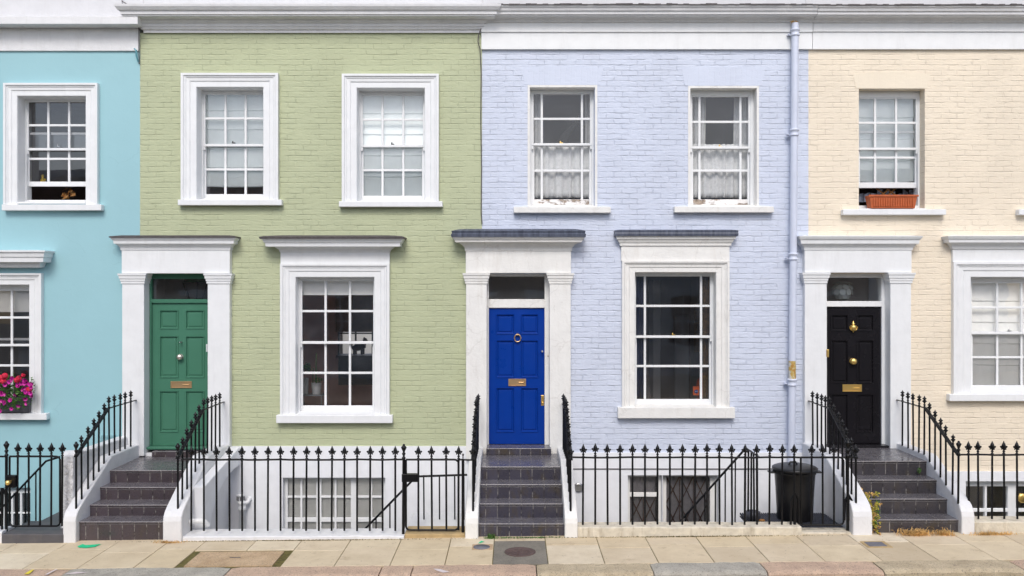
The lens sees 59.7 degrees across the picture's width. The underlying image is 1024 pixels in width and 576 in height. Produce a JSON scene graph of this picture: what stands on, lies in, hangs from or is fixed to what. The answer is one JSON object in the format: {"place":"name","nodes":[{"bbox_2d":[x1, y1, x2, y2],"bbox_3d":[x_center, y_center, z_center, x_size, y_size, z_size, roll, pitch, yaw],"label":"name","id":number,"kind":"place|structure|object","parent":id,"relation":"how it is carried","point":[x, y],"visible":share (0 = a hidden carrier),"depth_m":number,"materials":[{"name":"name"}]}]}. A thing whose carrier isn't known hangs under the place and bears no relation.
{"place":"outdoors","nodes":[
{"label":"outdoors","id":0,"kind":"place"},
{"bbox_2d":[343,332,371,353],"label":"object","id":1,"kind":"structure","parent":0,"point":[368,348],"depth_m":24.10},
{"bbox_2d":[407,513,464,527],"bbox_3d":[-0.983,3.155,11.976,0.790,0.050,0.849,0,0,0],"label":"area landing","id":2,"kind":"object","parent":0,"point":[451,521],"visible":0.5,"depth_m":12.01,"materials":[{"name":"white paint"}]},
{"bbox_2d":[0,532,1023,569],"bbox_3d":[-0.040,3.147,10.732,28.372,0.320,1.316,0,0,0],"label":"pavement","id":3,"kind":"structure","parent":0,"point":[413,552],"depth_m":10.59,"materials":[{"name":"concrete"}]},
{"bbox_2d":[2,521,63,543],"bbox_3d":[-5.973,3.243,11.430,0.777,0.355,0.640,0,0,0],"label":"gate threshold","id":4,"kind":"object","parent":3,"relation":"on","point":[16,535],"visible":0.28,"depth_m":11.11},
{"bbox_2d":[61,436,127,527],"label":"garden wall","id":5,"kind":"structure","parent":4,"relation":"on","point":[68,476],"depth_m":11.46,"materials":[{"name":"paint"}]},
{"bbox_2d":[79,450,201,540],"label":"entrance steps","id":6,"kind":"structure","parent":3,"relation":"on","point":[136,494],"depth_m":11.71,"materials":[{"name":"grey tile"}]},
{"bbox_2d":[184,551,283,566],"bbox_3d":[-3.220,3.164,10.385,1.000,0.040,0.550,0,0,0],"label":"access cover","id":7,"kind":"object","parent":3,"relation":"on","point":[241,559],"visible":1,"depth_m":10.35,"materials":[{"name":"stone"}]},
{"bbox_2d":[115,538,452,541],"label":"weeds","id":8,"kind":"object","parent":3,"relation":"on","point":[298,540],"visible":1,"depth_m":11.11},
{"bbox_2d":[404,526,464,538],"bbox_3d":[-0.968,3.200,11.360,0.760,0.240,0.380,0,0,0],"label":"gate threshold","id":9,"kind":"object","parent":3,"relation":"on","point":[436,534],"visible":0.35,"depth_m":11.19,"materials":[{"name":"beige stone"}]},
{"bbox_2d":[493,541,547,566],"bbox_3d":[0.095,3.133,10.535,0.620,0.036,0.920,0,0,0],"label":"asphalt patch","id":10,"kind":"object","parent":3,"relation":"on","point":[539,557],"visible":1,"depth_m":10.43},
{"bbox_2d":[504,547,535,556],"bbox_3d":[0.095,3.113,10.530,0.370,0.010,0.370,0,0,0],"label":"manhole cover","id":11,"kind":"object","parent":10,"relation":"on","point":[519,551],"visible":1,"depth_m":10.52,"materials":[{"name":"metal"}]},
{"bbox_2d":[479,445,563,536],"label":"entrance steps","id":12,"kind":"structure","parent":3,"relation":"on","point":[520,490],"depth_m":11.78,"materials":[{"name":"grey tile"}]},
{"bbox_2d":[517,535,814,538],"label":"weeds","id":13,"kind":"object","parent":3,"relation":"on","point":[681,536],"visible":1,"depth_m":11.11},
{"bbox_2d":[740,513,843,527],"bbox_3d":[3.676,3.090,11.775,1.146,0.060,0.749,0,0,0],"label":"metal grating","id":14,"kind":"object","parent":3,"relation":"on","point":[817,518],"visible":0.42,"depth_m":11.78,"materials":[{"name":"metal"}]},
{"bbox_2d":[747,448,759,521],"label":"iron railing","id":15,"kind":"object","parent":14,"relation":"on","point":[752,452],"visible":0.55,"depth_m":11.64,"materials":[{"name":"black"}]},
{"bbox_2d":[767,461,821,522],"bbox_3d":[3.757,2.673,11.850,0.586,0.769,0.586,0,0,45],"label":"dustbin","id":16,"kind":"object","parent":14,"relation":"on","point":[788,479],"visible":0.85,"depth_m":11.65,"materials":[{"name":"black plastic"}]},
{"bbox_2d":[802,528,850,533],"bbox_3d":[3.932,3.190,11.285,0.634,0.260,0.230,0,0,0],"label":"gate threshold","id":17,"kind":"object","parent":3,"relation":"on","point":[824,531],"visible":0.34,"depth_m":11.21,"materials":[{"name":"beige stone"}]},
{"bbox_2d":[800,438,850,530],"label":"iron gate","id":18,"kind":"structure","parent":17,"relation":"on","point":[847,442],"depth_m":11.24,"materials":[{"name":"black"}]},
{"bbox_2d":[861,488,881,534],"bbox_3d":[4.595,2.824,11.328,0.289,0.505,0.490,0,0,0],"label":"creeping weed","id":19,"kind":"object","parent":3,"relation":"on","point":[874,522],"visible":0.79,"depth_m":11.29,"materials":[{"name":"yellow plant"}]},
{"bbox_2d":[860,541,892,547],"bbox_3d":[4.371,3.089,10.710,0.298,0.035,0.260,0,0,0],"label":"utility cover","id":20,"kind":"object","parent":3,"relation":"on","point":[876,544],"visible":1,"depth_m":10.69,"materials":[{"name":"beige stone"}]},
{"bbox_2d":[891,527,937,535],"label":"dry grass","id":21,"kind":"structure","parent":3,"relation":"on","point":[922,532],"depth_m":11.07,"materials":[{"name":"plant"}]},
{"bbox_2d":[963,530,1016,535],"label":"dry grass","id":22,"kind":"structure","parent":3,"relation":"on","point":[993,533],"depth_m":11.07,"materials":[{"name":"plant"}]},
{"bbox_2d":[897,443,973,533],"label":"stair side wall","id":23,"kind":"structure","parent":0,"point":[962,511],"depth_m":11.48,"materials":[{"name":"white paint"}]},
{"bbox_2d":[896,390,960,503],"bbox_3d":[5.610,2.088,12.094,0.075,1.248,1.832,0,0,0],"label":"iron railing","id":24,"kind":"object","parent":23,"relation":"on","point":[943,433],"visible":1,"depth_m":11.83,"materials":[{"name":"black"}]},
{"bbox_3d":[2.020,4.450,11.775,2.160,2.140,0.650,0,0,0],"label":"basement stairs","id":25,"kind":"object","parent":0,"visible":0},
{"bbox_2d":[678,451,742,521],"bbox_3d":[2.679,3.067,12.051,0.934,1.840,0.031,0,0,13],"label":"stair handrail","id":26,"kind":"object","parent":25,"relation":"attached to","point":[710,487],"visible":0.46,"depth_m":12.01,"materials":[{"name":"black metal"}]},
{"bbox_3d":[-7.447,4.450,11.775,2.160,2.140,0.650,0,0,0],"label":"basement stairs","id":27,"kind":"object","parent":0,"visible":0},
{"bbox_2d":[0,456,60,527],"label":"stair handrail","id":28,"kind":"object","parent":27,"relation":"attached to","point":[31,476],"visible":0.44,"depth_m":12.14,"materials":[{"name":"black metal"}]},
{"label":"basement floor","id":29,"kind":"structure","parent":0,"visible":0},
{"bbox_2d":[0,526,13,542],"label":"wall","id":30,"kind":"structure","parent":29,"relation":"on","point":[3,530],"depth_m":11.21,"materials":[{"name":"white paint"}]},
{"bbox_2d":[0,441,9,530],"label":"iron railing","id":31,"kind":"object","parent":30,"relation":"on","point":[6,444],"visible":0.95,"depth_m":11.24,"materials":[{"name":"black"}]},
{"bbox_2d":[0,488,6,529],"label":"post brace","id":32,"kind":"object","parent":31,"relation":"attached to","point":[3,495],"visible":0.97,"depth_m":11.23,"materials":[{"name":"black metal"}]},
{"bbox_2d":[5,442,65,526],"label":"iron gate","id":33,"kind":"structure","parent":31,"relation":"attached to","point":[11,481],"depth_m":11.24,"materials":[{"name":"black"}]},
{"bbox_2d":[0,0,143,527],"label":"terraced house","id":34,"kind":"structure","parent":29,"relation":"on","point":[69,94],"depth_m":13.10,"materials":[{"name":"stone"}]},
{"bbox_2d":[0,488,27,527],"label":"window","id":35,"kind":"structure","parent":34,"relation":"in","point":[13,490],"depth_m":13.18,"materials":[{"name":"white paint"}]},
{"bbox_2d":[0,291,28,311],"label":"roller blind","id":36,"kind":"object","parent":34,"relation":"attached to","point":[21,301],"depth_m":13.37,"materials":[{"name":"fabric"}]},
{"bbox_2d":[0,397,31,411],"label":"window box","id":37,"kind":"object","parent":34,"relation":"on","point":[27,408],"visible":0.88,"depth_m":13.01,"materials":[{"name":"metal"}]},
{"bbox_2d":[0,373,34,412],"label":"petunia plant","id":38,"kind":"object","parent":37,"relation":"in","point":[23,389],"visible":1,"depth_m":12.86,"materials":[{"name":"pink plant"}]},
{"bbox_2d":[0,273,49,419],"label":"window","id":39,"kind":"structure","parent":34,"relation":"in","point":[33,283],"depth_m":13.07,"materials":[{"name":"white paint"}]},
{"bbox_2d":[2,83,103,210],"bbox_3d":[-6.713,-2.064,13.220,1.452,1.865,0.440,0,0,0],"label":"window","id":40,"kind":"structure","parent":34,"relation":"in","point":[18,98],"depth_m":13.07,"materials":[{"name":"white paint"}]},
{"bbox_2d":[183,528,405,540],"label":"wall","id":41,"kind":"structure","parent":29,"relation":"on","point":[259,534],"depth_m":11.23,"materials":[{"name":"white paint"}]},
{"bbox_2d":[181,444,406,533],"bbox_3d":[-2.750,2.539,11.249,2.840,1.146,0.114,0,0,0],"label":"iron railing","id":42,"kind":"object","parent":41,"relation":"on","point":[191,451],"visible":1,"depth_m":11.24,"materials":[{"name":"black"}]},
{"bbox_2d":[402,446,463,532],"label":"iron gate","id":43,"kind":"structure","parent":42,"relation":"attached to","point":[409,477],"depth_m":11.24,"materials":[{"name":"black"}]},
{"bbox_2d":[109,0,500,528],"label":"terraced house","id":44,"kind":"structure","parent":29,"relation":"on","point":[250,333],"depth_m":13.10,"materials":[{"name":"green brick"}]},
{"bbox_2d":[152,303,207,444],"bbox_3d":[-4.897,1.278,13.202,0.866,2.105,0.127,0,0,0],"label":"door","id":45,"kind":"structure","parent":44,"relation":"in","point":[179,330],"depth_m":13.22,"materials":[{"name":"green paint"}]},
{"bbox_2d":[182,279,206,298],"bbox_3d":[-4.881,-0.038,13.740,0.396,0.580,0.346,0,0,0],"label":"hall lantern","id":46,"kind":"object","parent":44,"relation":"hanging from","point":[197,290],"visible":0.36,"depth_m":13.63,"materials":[{"name":"black"}]},
{"bbox_2d":[178,73,282,205],"bbox_3d":[-4.116,-2.175,13.220,1.516,1.936,0.440,0,0,0],"label":"window","id":47,"kind":"structure","parent":44,"relation":"in","point":[195,87],"depth_m":13.07,"materials":[{"name":"white paint"}]},
{"bbox_2d":[206,95,262,186],"bbox_3d":[-4.164,-2.236,13.409,1.011,1.448,0.022,0,0,0],"label":"roman blind","id":48,"kind":"object","parent":44,"relation":"attached to","point":[215,128],"visible":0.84,"depth_m":13.41,"materials":[{"name":"fabric"}]},
{"bbox_2d":[237,494,251,528],"bbox_3d":[-3.896,4.259,12.999,0.223,2.522,0.127,0,0,-27],"label":"soil pipe","id":49,"kind":"object","parent":44,"relation":"attached to","point":[247,501],"visible":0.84,"depth_m":12.94,"materials":[{"name":"white paint"}]},
{"bbox_2d":[276,264,392,422],"bbox_3d":[-2.591,0.807,13.200,1.696,2.327,0.400,0,0,0],"label":"window","id":50,"kind":"structure","parent":44,"relation":"in","point":[292,276],"depth_m":13.07,"materials":[{"name":"white paint"}]},
{"bbox_2d":[285,478,384,528],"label":"window","id":51,"kind":"structure","parent":44,"relation":"in","point":[301,519],"depth_m":13.18,"materials":[{"name":"white paint"}]},
{"bbox_2d":[289,479,381,528],"bbox_3d":[-2.608,3.445,13.250,1.404,1.294,0.010,0,0,0],"label":"roller blind","id":52,"kind":"object","parent":44,"relation":"attached to","point":[363,503],"visible":0.21,"depth_m":13.24,"materials":[{"name":"fabric"}]},
{"bbox_2d":[303,281,372,294],"bbox_3d":[-2.614,-0.036,13.366,1.200,0.288,0.028,0,0,0],"label":"roller blind","id":53,"kind":"object","parent":44,"relation":"attached to","point":[338,287],"visible":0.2,"depth_m":13.37,"materials":[{"name":"fabric"}]},
{"bbox_2d":[336,354,371,384],"bbox_3d":[-2.703,1.497,16.450,0.993,0.537,0.500,0,0,0],"label":"sideboard","id":54,"kind":"object","parent":44,"relation":"in","point":[361,363],"visible":0.64,"depth_m":16.25,"materials":[{"name":"black wood"}]},
{"bbox_2d":[351,337,367,354],"bbox_3d":[-2.808,1.060,16.400,0.320,0.321,0.140,0,0,0],"label":"dog figurine","id":55,"kind":"object","parent":54,"relation":"on","point":[357,347],"visible":0.85,"depth_m":16.35,"materials":[{"name":"black wood"}]},
{"bbox_2d":[336,295,372,331],"bbox_3d":[-2.826,0.486,17.010,1.074,0.705,0.020,0,0,0],"label":"roller blind","id":56,"kind":"object","parent":44,"relation":"attached to","point":[361,321],"visible":0.43,"depth_m":17.00,"materials":[{"name":"fabric"}]},
{"bbox_2d":[339,74,442,206],"bbox_3d":[-1.769,-2.157,13.220,1.510,1.947,0.440,0,0,0],"label":"window","id":57,"kind":"structure","parent":44,"relation":"in","point":[354,86],"depth_m":13.07,"materials":[{"name":"white paint"}]},
{"bbox_2d":[363,96,422,195],"bbox_3d":[-1.793,-2.146,13.409,1.035,1.605,0.022,0,0,0],"label":"roman blind","id":58,"kind":"object","parent":44,"relation":"attached to","point":[393,135],"visible":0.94,"depth_m":13.41,"materials":[{"name":"fabric"}]},
{"bbox_2d":[451,0,818,521],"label":"terraced house","id":59,"kind":"structure","parent":29,"relation":"on","point":[551,305],"depth_m":13.10,"materials":[{"name":"purple brick"}]},
{"bbox_2d":[478,29,481,223],"bbox_3d":[-0.468,-2.371,13.062,0.071,2.865,0.057,0,0,0],"label":"wall cable","id":60,"kind":"object","parent":59,"relation":"attached to","point":[480,127],"depth_m":13.08,"materials":[{"name":"grey"}]},
{"bbox_2d":[489,308,543,443],"bbox_3d":[0.070,1.307,13.202,0.821,2.010,0.127,0,0,0],"label":"door","id":61,"kind":"structure","parent":59,"relation":"in","point":[516,335],"depth_m":13.22,"materials":[{"name":"blue paint"}]},
{"bbox_2d":[534,95,540,199],"bbox_3d":[0.359,-2.174,13.560,0.158,1.680,0.077,0,0,0],"label":"side curtain","id":62,"kind":"object","parent":59,"relation":"hanging from","point":[537,114],"visible":0.36,"depth_m":13.54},
{"bbox_2d":[534,147,588,197],"bbox_3d":[0.752,-1.751,13.415,0.950,0.802,0.066,0,0,0],"label":"net curtain","id":63,"kind":"object","parent":59,"relation":"hanging from","point":[561,184],"visible":0.86,"depth_m":13.40,"materials":[{"name":"fabric"}]},
{"bbox_2d":[514,85,610,212],"bbox_3d":[0.732,-2.037,13.205,1.417,1.882,0.410,0,0,0],"label":"window","id":64,"kind":"structure","parent":59,"relation":"in","point":[541,205],"depth_m":13.26,"materials":[{"name":"white paint"}]},
{"bbox_2d":[556,113,584,142],"bbox_3d":[0.884,-2.382,13.650,0.482,0.587,0.180,0,0,0],"label":"curved ornament","id":65,"kind":"object","parent":59,"relation":"attached to","point":[565,136],"visible":0.69,"depth_m":13.61,"materials":[{"name":"black"}]},
{"bbox_2d":[585,95,589,198],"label":"side curtain","id":66,"kind":"object","parent":59,"relation":"hanging from","point":[587,115],"visible":0.3,"depth_m":13.56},
{"bbox_2d":[636,276,643,398],"bbox_3d":[1.918,0.738,13.431,0.163,1.965,0.051,0,0,0],"label":"side curtain","id":67,"kind":"object","parent":59,"relation":"hanging from","point":[640,327],"visible":0.73,"depth_m":13.43,"materials":[{"name":"fabric"}]},
{"bbox_2d":[630,477,654,521],"bbox_3d":[1.940,3.453,13.331,0.405,1.327,0.033,0,0,0],"label":"net curtain","id":68,"kind":"object","parent":59,"relation":"hanging from","point":[639,484],"visible":0.28,"depth_m":13.33,"materials":[{"name":"fabric"}]},
{"bbox_2d":[630,497,655,521],"bbox_3d":[1.950,3.702,13.259,0.421,1.268,0.029,0,0,0],"label":"folding grille","id":69,"kind":"object","parent":59,"relation":"attached to","point":[643,509],"visible":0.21,"depth_m":13.26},
{"bbox_2d":[628,475,660,521],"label":"window","id":70,"kind":"structure","parent":59,"relation":"in","point":[636,494],"depth_m":13.18,"materials":[{"name":"white wood"}]},
{"bbox_2d":[617,261,734,417],"bbox_3d":[2.399,0.751,13.200,1.708,2.298,0.400,0,0,0],"label":"window","id":71,"kind":"structure","parent":59,"relation":"in","point":[717,405],"depth_m":13.07,"materials":[{"name":"white paint"}]},
{"bbox_2d":[675,316,688,398],"bbox_3d":[3.126,1.508,16.440,0.250,1.986,0.080,0,0,0],"label":"interior door","id":72,"kind":"structure","parent":59,"relation":"in","point":[681,322],"depth_m":16.40,"materials":[{"name":"wood"}]},
{"bbox_2d":[666,476,705,521],"bbox_3d":[2.597,3.843,13.274,0.633,2.108,0.029,0,0,0],"label":"folding grille","id":73,"kind":"object","parent":59,"relation":"attached to","point":[679,501],"visible":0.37,"depth_m":13.27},
{"bbox_2d":[663,475,715,521],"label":"window","id":74,"kind":"structure","parent":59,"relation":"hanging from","point":[687,503],"depth_m":13.33,"materials":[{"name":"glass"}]},
{"bbox_2d":[694,304,702,351],"bbox_3d":[3.288,0.700,15.620,0.210,0.840,0.040,0,0,0],"label":"picture frame","id":75,"kind":"object","parent":59,"relation":"in","point":[696,328],"visible":0.56,"depth_m":15.60,"materials":[{"name":"black metal"}]},
{"bbox_2d":[692,97,705,198],"bbox_3d":[2.819,-2.174,13.563,0.266,1.680,0.076,0,0,0],"label":"side curtain","id":76,"kind":"object","parent":59,"relation":"hanging from","point":[695,118],"visible":0.22,"depth_m":13.56,"materials":[{"name":"fabric"}]},
{"bbox_2d":[703,276,708,398],"bbox_3d":[2.948,0.738,13.427,0.151,1.965,0.048,0,0,0],"label":"side curtain","id":77,"kind":"object","parent":59,"relation":"hanging from","point":[705,340],"visible":0.61,"depth_m":13.42,"materials":[{"name":"grey fabric"}]},
{"bbox_2d":[692,144,747,197],"bbox_3d":[3.140,-1.756,13.412,0.938,0.814,0.066,0,0,0],"label":"net curtain","id":78,"kind":"object","parent":59,"relation":"hanging from","point":[719,184],"visible":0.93,"depth_m":13.41,"materials":[{"name":"fabric"}]},
{"bbox_2d":[673,86,773,212],"bbox_3d":[3.093,-2.034,13.205,1.452,1.865,0.410,0,0,0],"label":"window","id":79,"kind":"structure","parent":59,"relation":"in","point":[751,204],"depth_m":13.26,"materials":[{"name":"white paint"}]},
{"bbox_2d":[732,97,747,198],"bbox_3d":[3.521,-2.174,13.562,0.332,1.680,0.074,0,0,0],"label":"side curtain","id":80,"kind":"object","parent":59,"relation":"hanging from","point":[744,125],"visible":0.26,"depth_m":13.57,"materials":[{"name":"fabric"}]},
{"bbox_2d":[783,22,799,461],"bbox_3d":[4.085,0.343,12.989,0.215,8.394,0.162,0,0,0],"label":"drainpipe","id":81,"kind":"object","parent":59,"relation":"attached to","point":[793,135],"visible":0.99,"depth_m":12.94,"materials":[{"name":"metal"}]},
{"bbox_2d":[578,522,801,537],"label":"wall","id":82,"kind":"structure","parent":29,"relation":"on","point":[616,529],"depth_m":11.13,"materials":[{"name":"paint"}]},
{"bbox_2d":[571,443,800,524],"bbox_3d":[2.190,2.475,11.250,2.896,1.043,0.110,0,0,0],"label":"iron railing","id":83,"kind":"object","parent":82,"relation":"on","point":[707,449],"visible":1,"depth_m":11.24,"materials":[{"name":"black"}]},
{"bbox_2d":[790,492,800,525],"bbox_3d":[3.567,2.790,11.247,0.138,0.425,0.042,0,0,0],"label":"post brace","id":84,"kind":"object","parent":82,"relation":"on","point":[798,502],"visible":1,"depth_m":11.23,"materials":[{"name":"black metal"}]},
{"bbox_2d":[797,0,1023,515],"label":"terraced house","id":85,"kind":"structure","parent":29,"relation":"on","point":[887,332],"depth_m":13.10,"materials":[{"name":"beige brick"}]},
{"bbox_2d":[832,282,852,300],"bbox_3d":[5.082,0.049,13.720,0.344,0.296,0.346,0,0,0],"label":"paper lampshade","id":86,"kind":"object","parent":85,"relation":"hanging from","point":[841,294],"visible":1,"depth_m":13.62,"materials":[{"name":"white paper"}]},
{"bbox_2d":[827,307,880,442],"bbox_3d":[5.063,1.292,13.202,0.806,2.016,0.127,0,0,0],"label":"door","id":87,"kind":"structure","parent":85,"relation":"in","point":[853,333],"depth_m":13.22,"materials":[{"name":"black paint"}]},
{"bbox_2d":[859,99,913,181],"bbox_3d":[5.605,-2.228,13.409,0.860,1.320,0.022,0,0,0],"label":"roman blind","id":88,"kind":"object","parent":85,"relation":"attached to","point":[885,167],"visible":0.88,"depth_m":13.41,"materials":[{"name":"fabric"}]},
{"bbox_2d":[859,189,913,201],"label":"plants","id":89,"kind":"object","parent":85,"relation":"in","point":[863,199],"visible":0.42,"depth_m":13.53,"materials":[{"name":"plant"}]},
{"bbox_2d":[865,195,918,207],"bbox_3d":[5.572,-1.264,13.106,0.728,0.194,0.188,0,0,0],"label":"planter trough","id":90,"kind":"object","parent":85,"relation":"on","point":[890,201],"visible":1,"depth_m":13.03,"materials":[{"name":"ceramic"}]},
{"bbox_2d":[841,91,945,214],"bbox_3d":[5.579,-1.996,13.205,1.504,1.859,0.410,0,0,0],"label":"window","id":91,"kind":"structure","parent":85,"relation":"in","point":[863,210],"depth_m":13.27,"materials":[{"name":"white paint"}]},
{"bbox_2d":[946,262,1023,400],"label":"window","id":92,"kind":"structure","parent":85,"relation":"in","point":[963,274],"depth_m":13.07,"materials":[{"name":"white paint"}]},
{"bbox_2d":[966,481,1023,515],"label":"window","id":93,"kind":"structure","parent":85,"relation":"in","point":[1010,509],"depth_m":13.18,"materials":[{"name":"white paint"}]},
{"bbox_2d":[972,283,1023,384],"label":"roman blind","id":94,"kind":"object","parent":85,"relation":"attached to","point":[983,294],"visible":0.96,"depth_m":13.36,"materials":[{"name":"fabric"}]},
{"bbox_2d":[974,516,1023,533],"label":"wall","id":95,"kind":"structure","parent":29,"relation":"on","point":[1000,524],"depth_m":11.13,"materials":[{"name":"paint"}]},
{"bbox_2d":[961,441,1023,518],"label":"iron railing","id":96,"kind":"object","parent":95,"relation":"on","point":[1003,446],"visible":0.99,"depth_m":11.24,"materials":[{"name":"black"}]},
{"bbox_3d":[-2.461,4.450,11.851,2.160,2.140,0.599,0,0,0],"label":"basement stairs","id":97,"kind":"object","parent":29,"relation":"on","visible":0},
{"bbox_2d":[365,474,466,528],"bbox_3d":[-1.333,3.106,12.002,1.469,1.236,0.128,0,0,8],"label":"stair handrail","id":98,"kind":"object","parent":97,"relation":"on","point":[392,500],"visible":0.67,"depth_m":11.95,"materials":[{"name":"black metal"}]},
{"bbox_3d":[-4.860,4.473,12.132,1.456,2.095,1.865,0,0,0],"label":"landing base","id":99,"kind":"object","parent":29,"relation":"on","visible":0},
{"bbox_2d":[63,444,139,542],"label":"stair side wall","id":100,"kind":"structure","parent":99,"relation":"on","point":[73,517],"depth_m":11.60,"materials":[{"name":"white paint"}]},
{"bbox_2d":[73,390,136,508],"bbox_3d":[-5.480,2.124,12.095,0.073,1.319,1.830,0,0,0],"label":"iron railing","id":101,"kind":"object","parent":100,"relation":"on","point":[91,433],"visible":1,"depth_m":11.83,"materials":[{"name":"black"}]},
{"bbox_2d":[163,444,228,541],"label":"stair side wall","id":102,"kind":"structure","parent":99,"relation":"on","point":[176,525],"depth_m":11.55,"materials":[{"name":"white paint"}]},
{"bbox_2d":[175,392,224,508],"bbox_3d":[-4.199,2.139,12.098,0.074,1.290,1.823,0,0,0],"label":"iron railing","id":103,"kind":"object","parent":102,"relation":"on","point":[180,452],"visible":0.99,"depth_m":11.83,"materials":[{"name":"black"}]},
{"bbox_2d":[194,447,239,528],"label":"stair arch","id":104,"kind":"structure","parent":102,"relation":"attached to","point":[210,485],"depth_m":11.81,"materials":[{"name":"paint"}]},
{"bbox_3d":[0.118,4.473,12.132,1.381,2.095,1.865,0,0,0],"label":"landing base","id":105,"kind":"object","parent":29,"relation":"on","visible":0},
{"bbox_2d":[465,447,482,538],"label":"stair side wall","id":106,"kind":"structure","parent":105,"relation":"on","point":[471,524],"depth_m":11.33,"materials":[{"name":"paint"}]},
{"bbox_2d":[469,394,479,510],"bbox_3d":[-0.490,2.164,12.092,0.098,1.299,1.836,0,0,0],"label":"iron railing","id":107,"kind":"object","parent":106,"relation":"on","point":[473,451],"visible":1,"depth_m":11.67,"materials":[{"name":"black"}]},
{"bbox_2d":[557,447,577,537],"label":"stair side wall","id":108,"kind":"structure","parent":105,"relation":"on","point":[570,518],"depth_m":11.36,"materials":[{"name":"paint"}]},
{"bbox_2d":[561,393,573,510],"bbox_3d":[0.733,2.164,12.090,0.098,1.299,1.840,0,0,0],"label":"iron railing","id":109,"kind":"object","parent":108,"relation":"on","point":[566,442],"visible":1,"depth_m":11.68,"materials":[{"name":"black"}]},
{"bbox_3d":[5.010,4.473,12.132,1.496,2.095,1.865,0,0,0],"label":"landing base","id":110,"kind":"object","parent":29,"relation":"on","visible":0},
{"bbox_2d":[802,443,871,534],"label":"stair side wall","id":111,"kind":"structure","parent":110,"relation":"on","point":[860,521],"depth_m":11.72,"materials":[{"name":"white paint"}]},
{"bbox_2d":[808,391,859,502],"bbox_3d":[4.321,2.093,12.087,0.098,1.238,1.846,0,0,0],"label":"iron railing","id":112,"kind":"object","parent":111,"relation":"on","point":[855,449],"visible":0.95,"depth_m":11.95,"materials":[{"name":"black"}]},
{"bbox_2d":[831,448,957,532],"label":"entrance steps","id":113,"kind":"structure","parent":110,"relation":"on","point":[908,498],"depth_m":11.78,"materials":[{"name":"tile"}]},
{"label":"road","id":114,"kind":"structure","parent":0,"visible":0},
{"bbox_2d":[0,560,1023,575],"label":"kerb","id":115,"kind":"structure","parent":114,"relation":"on","point":[942,568],"depth_m":9.86,"materials":[{"name":"stone"}]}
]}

